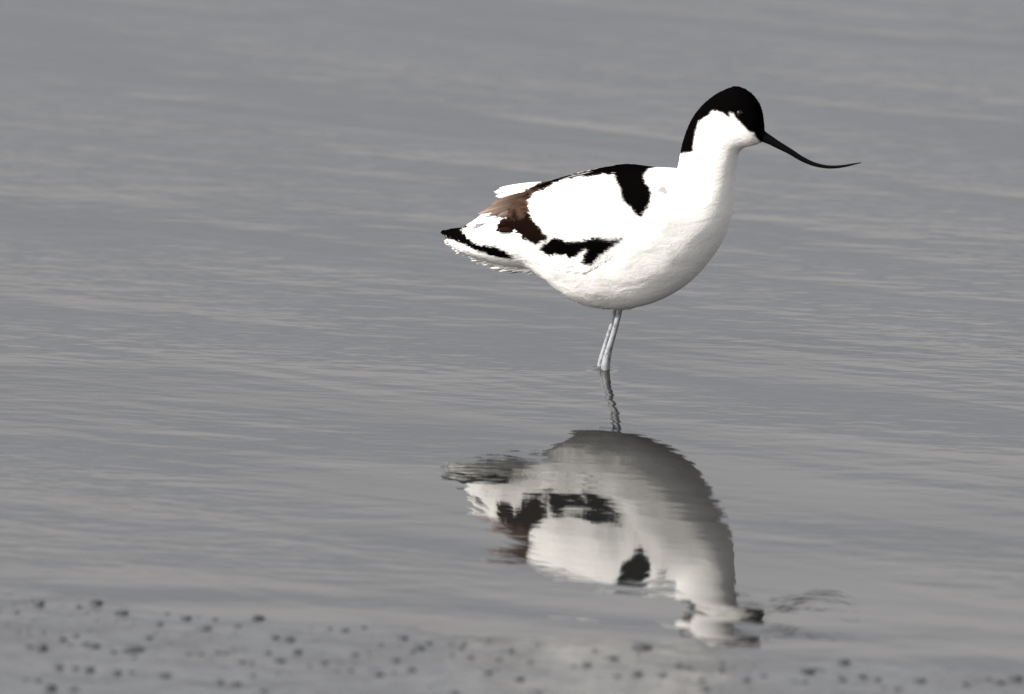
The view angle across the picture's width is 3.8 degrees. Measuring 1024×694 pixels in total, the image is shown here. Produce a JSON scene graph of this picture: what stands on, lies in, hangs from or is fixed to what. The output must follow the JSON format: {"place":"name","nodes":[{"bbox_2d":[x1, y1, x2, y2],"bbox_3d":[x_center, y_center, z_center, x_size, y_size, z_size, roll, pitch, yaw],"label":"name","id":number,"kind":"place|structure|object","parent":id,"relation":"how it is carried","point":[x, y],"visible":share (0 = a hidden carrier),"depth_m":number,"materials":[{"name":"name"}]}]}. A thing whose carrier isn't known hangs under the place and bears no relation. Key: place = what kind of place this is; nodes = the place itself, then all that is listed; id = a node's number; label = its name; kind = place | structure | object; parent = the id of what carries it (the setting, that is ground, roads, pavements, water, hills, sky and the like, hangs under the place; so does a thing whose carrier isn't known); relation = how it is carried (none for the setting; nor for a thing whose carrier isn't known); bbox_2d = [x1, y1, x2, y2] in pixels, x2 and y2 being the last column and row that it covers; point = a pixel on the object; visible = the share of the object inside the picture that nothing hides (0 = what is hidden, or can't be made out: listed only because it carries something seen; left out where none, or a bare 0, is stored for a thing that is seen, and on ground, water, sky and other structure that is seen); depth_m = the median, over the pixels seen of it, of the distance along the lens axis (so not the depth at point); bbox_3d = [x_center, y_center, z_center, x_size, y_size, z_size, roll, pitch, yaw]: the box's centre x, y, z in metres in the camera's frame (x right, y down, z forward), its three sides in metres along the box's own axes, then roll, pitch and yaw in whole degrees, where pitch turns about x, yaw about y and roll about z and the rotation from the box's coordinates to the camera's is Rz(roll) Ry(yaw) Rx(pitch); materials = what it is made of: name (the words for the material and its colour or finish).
{"place":"outdoors","nodes":[
{"label":"outdoors","id":0,"kind":"place"},
{"bbox_2d":[0,0,1023,678],"bbox_3d":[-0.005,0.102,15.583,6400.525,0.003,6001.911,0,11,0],"label":"water","id":1,"kind":"structure","parent":0,"point":[272,346],"depth_m":16.19,"materials":[{"name":"grey liquid"}]},
{"bbox_2d":[0,584,1023,693],"bbox_3d":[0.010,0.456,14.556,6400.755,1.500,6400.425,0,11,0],"label":"muddy ground","id":2,"kind":"structure","parent":0,"point":[193,672],"depth_m":14.54,"materials":[{"name":"grey soil"}]},
{"bbox_2d":[34,602,44,605],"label":"pebble","id":3,"kind":"object","parent":2,"relation":"on","point":[39,604],"visible":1,"depth_m":14.82,"materials":[{"name":"stone"}]},
{"bbox_2d":[35,644,47,648],"bbox_3d":[-0.440,0.280,14.566,0.013,0.006,0.009,6,12,27],"label":"pebble","id":4,"kind":"object","parent":2,"relation":"on","point":[40,646],"visible":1,"depth_m":14.56,"materials":[{"name":"stone"}]},
{"bbox_2d":[44,684,56,689],"bbox_3d":[-0.425,0.313,14.337,0.012,0.006,0.014,5,12,24],"label":"pebble","id":5,"kind":"object","parent":2,"relation":"on","point":[49,686],"visible":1,"depth_m":14.33,"materials":[{"name":"stone"}]},
{"bbox_2d":[83,667,94,669],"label":"pebble","id":6,"kind":"object","parent":2,"relation":"on","point":[89,668],"visible":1,"depth_m":14.46,"materials":[{"name":"stone"}]},
{"bbox_2d":[88,643,99,646],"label":"pebble","id":7,"kind":"object","parent":2,"relation":"on","point":[93,645],"visible":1,"depth_m":14.59,"materials":[{"name":"stone"}]},
{"bbox_2d":[90,600,102,604],"bbox_3d":[-0.396,0.244,14.845,0.014,0.006,0.014,3,11,16],"label":"pebble","id":8,"kind":"object","parent":2,"relation":"on","point":[96,602],"visible":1,"depth_m":14.84,"materials":[{"name":"stone"}]},
{"bbox_2d":[112,670,121,673],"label":"pebble","id":9,"kind":"object","parent":2,"relation":"on","point":[117,672],"visible":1,"depth_m":14.44,"materials":[{"name":"stone"}]},
{"bbox_2d":[113,610,128,614],"bbox_3d":[-0.371,0.252,14.799,0.014,0.004,0.011,4,12,18],"label":"pebble","id":10,"kind":"object","parent":2,"relation":"on","point":[122,612],"visible":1,"depth_m":14.80,"materials":[{"name":"stone"}]},
{"bbox_2d":[129,646,144,650],"bbox_3d":[-0.351,0.283,14.580,0.016,0.006,0.013,-1,11,-6],"label":"pebble","id":11,"kind":"object","parent":2,"relation":"on","point":[135,648],"visible":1,"depth_m":14.58,"materials":[{"name":"stone"}]},
{"bbox_2d":[157,673,171,676],"bbox_3d":[-0.321,0.304,14.432,0.014,0.005,0.010,-1,11,-6],"label":"pebble","id":12,"kind":"object","parent":2,"relation":"on","point":[165,675],"visible":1,"depth_m":14.43,"materials":[{"name":"stone"}]},
{"bbox_2d":[180,616,191,619],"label":"pebble","id":13,"kind":"object","parent":2,"relation":"on","point":[186,617],"visible":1,"depth_m":14.78,"materials":[{"name":"stone"}]},
{"bbox_2d":[201,626,211,629],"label":"pebble","id":14,"kind":"object","parent":2,"relation":"on","point":[207,627],"visible":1,"depth_m":14.72,"materials":[{"name":"stone"}]},
{"bbox_2d":[251,615,264,618],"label":"pebble","id":15,"kind":"object","parent":2,"relation":"on","point":[257,617],"visible":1,"depth_m":14.79,"materials":[{"name":"stone"}]},
{"bbox_2d":[274,659,285,661],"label":"pebble","id":16,"kind":"object","parent":2,"relation":"on","point":[279,660],"visible":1,"depth_m":14.53,"materials":[{"name":"stone"}]},
{"bbox_2d":[283,636,294,640],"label":"pebble","id":17,"kind":"object","parent":2,"relation":"on","point":[289,638],"visible":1,"depth_m":14.66,"materials":[{"name":"stone"}]},
{"bbox_2d":[293,649,302,652],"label":"pebble","id":18,"kind":"object","parent":2,"relation":"on","point":[297,651],"visible":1,"depth_m":14.59,"materials":[{"name":"stone"}]},
{"bbox_2d":[413,646,424,648],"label":"pebble","id":19,"kind":"object","parent":2,"relation":"on","point":[419,647],"visible":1,"depth_m":14.62,"materials":[{"name":"stone"}]},
{"bbox_2d":[514,676,524,679],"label":"pebble","id":20,"kind":"object","parent":2,"relation":"on","point":[519,678],"visible":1,"depth_m":14.45,"materials":[{"name":"stone"}]},
{"bbox_2d":[582,662,591,665],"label":"pebble","id":21,"kind":"object","parent":2,"relation":"on","point":[586,664],"visible":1,"depth_m":14.53,"materials":[{"name":"stone"}]},
{"bbox_2d":[631,671,642,674],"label":"pebble","id":22,"kind":"object","parent":2,"relation":"on","point":[636,673],"visible":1,"depth_m":14.48,"materials":[{"name":"stone"}]},
{"bbox_2d":[632,643,652,648],"bbox_3d":[0.122,0.282,14.647,0.021,0.006,0.010,4,12,18],"label":"pebble","id":23,"kind":"object","parent":2,"relation":"on","point":[643,646],"visible":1,"depth_m":14.64,"materials":[{"name":"stone"}]},
{"bbox_2d":[657,673,667,676],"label":"pebble","id":24,"kind":"object","parent":2,"relation":"on","point":[663,674],"visible":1,"depth_m":14.48,"materials":[{"name":"stone"}]},
{"bbox_2d":[800,668,813,672],"bbox_3d":[0.275,0.302,14.525,0.012,0.005,0.011,-3,11,-17],"label":"pebble","id":25,"kind":"object","parent":2,"relation":"on","point":[806,670],"visible":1,"depth_m":14.52,"materials":[{"name":"stone"}]},
{"bbox_2d":[837,659,850,662],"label":"pebble","id":26,"kind":"object","parent":2,"relation":"on","point":[843,661],"visible":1,"depth_m":14.59,"materials":[{"name":"stone"}]},
{"bbox_2d":[914,678,925,681],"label":"pebble","id":27,"kind":"object","parent":2,"relation":"on","point":[919,680],"visible":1,"depth_m":14.49,"materials":[{"name":"stone"}]},
{"bbox_2d":[993,680,1004,683],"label":"pebble","id":28,"kind":"object","parent":2,"relation":"on","point":[999,682],"visible":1,"depth_m":14.49,"materials":[{"name":"stone"}]},
{"bbox_2d":[1009,675,1022,679],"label":"pebble","id":29,"kind":"object","parent":2,"relation":"on","point":[1015,677],"visible":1,"depth_m":14.52,"materials":[{"name":"stone"}]},
{"bbox_2d":[440,86,860,369],"bbox_3d":[0.140,-0.084,15.960,0.459,0.382,0.123,5,12,23],"label":"avocet","id":30,"kind":"object","parent":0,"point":[618,239],"visible":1,"depth_m":15.92,"materials":[{"name":"white"}]}
]}

